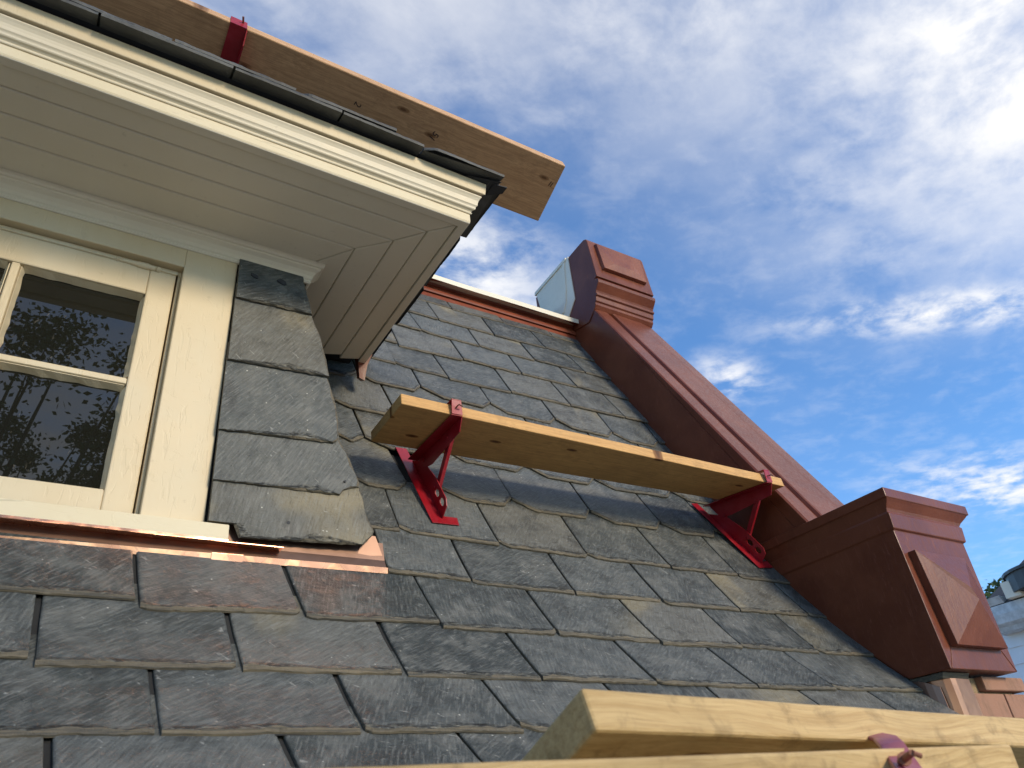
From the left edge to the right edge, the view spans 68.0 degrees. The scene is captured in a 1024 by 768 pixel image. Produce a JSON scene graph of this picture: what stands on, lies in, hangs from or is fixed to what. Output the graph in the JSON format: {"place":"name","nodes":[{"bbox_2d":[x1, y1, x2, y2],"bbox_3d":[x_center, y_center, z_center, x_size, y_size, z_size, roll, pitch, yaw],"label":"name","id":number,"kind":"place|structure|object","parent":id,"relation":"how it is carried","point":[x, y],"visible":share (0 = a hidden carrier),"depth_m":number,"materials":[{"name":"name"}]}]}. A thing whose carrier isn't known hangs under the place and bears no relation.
{"place":"outdoors","nodes":[
{"label":"outdoors","id":0,"kind":"place"},
{"bbox_2d":[190,0,1023,593],"label":"sky","id":1,"kind":"structure","parent":0,"point":[820,203],"materials":[{"name":"blue"}]},
{"bbox_2d":[987,560,1023,694],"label":"neighbour house","id":2,"kind":"structure","parent":0,"point":[1005,599],"depth_m":11.21,"materials":[{"name":"white"}]},
{"label":"ground","id":3,"kind":"structure","parent":0,"visible":0},
{"bbox_2d":[0,0,1023,767],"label":"house","id":4,"kind":"structure","parent":3,"relation":"on","point":[238,316],"depth_m":2.00,"materials":[{"name":"stone"}]},
{"bbox_2d":[0,197,237,540],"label":"window","id":5,"kind":"structure","parent":4,"relation":"in","point":[113,343],"depth_m":1.88,"materials":[{"name":"beige paint"}]},
{"bbox_2d":[220,16,247,63],"bbox_3d":[-0.917,-0.828,2.340,0.080,0.259,0.570,14,-37,-29],"label":"roof bracket","id":6,"kind":"object","parent":4,"relation":"attached to","point":[233,46],"visible":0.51,"depth_m":2.21,"materials":[{"name":"metal"}]},
{"bbox_2d":[78,0,564,220],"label":"plank","id":7,"kind":"object","parent":6,"relation":"on","point":[529,180],"visible":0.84,"depth_m":2.42,"materials":[{"name":"brown wood"}]},
{"bbox_2d":[395,399,462,525],"bbox_3d":[-0.224,0.278,2.378,0.112,0.349,0.390,16,-38,-31],"label":"roof bracket","id":8,"kind":"object","parent":4,"relation":"attached to","point":[427,483],"visible":1,"depth_m":2.37,"materials":[{"name":"metal"}]},
{"bbox_2d":[371,394,783,499],"bbox_3d":[0.317,0.267,2.721,1.661,0.067,0.237,14,-39,-29],"label":"plank","id":9,"kind":"object","parent":8,"relation":"on","point":[408,421],"visible":0.95,"depth_m":2.58,"materials":[{"name":"brown wood"}]},
{"bbox_2d":[691,469,772,567],"bbox_3d":[0.950,0.576,3.047,0.145,0.348,0.389,19,-40,-34],"label":"roof bracket","id":10,"kind":"object","parent":4,"relation":"attached to","point":[736,535],"visible":1,"depth_m":3.06,"materials":[{"name":"metal"}]},
{"bbox_2d":[868,733,922,767],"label":"roof bracket","id":11,"kind":"object","parent":4,"relation":"attached to","point":[905,758],"visible":0.74,"depth_m":0.65,"materials":[{"name":"metal"}]},
{"bbox_2d":[347,745,1018,767],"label":"plank","id":12,"kind":"object","parent":11,"relation":"on","point":[989,756],"visible":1,"depth_m":0.59,"materials":[{"name":"brown wood"}]},
{"bbox_2d":[521,689,1023,767],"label":"plank","id":13,"kind":"object","parent":11,"relation":"on","point":[592,724],"visible":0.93,"depth_m":0.69,"materials":[{"name":"brown wood"}]},
{"bbox_2d":[982,577,1003,598],"bbox_3d":[13.124,10.231,17.181,2.765,11.569,2.857,-4,-32,-4],"label":"tree","id":14,"kind":"object","parent":3,"relation":"on","point":[996,584],"depth_m":19.55,"materials":[{"name":"green plant"}]}
]}

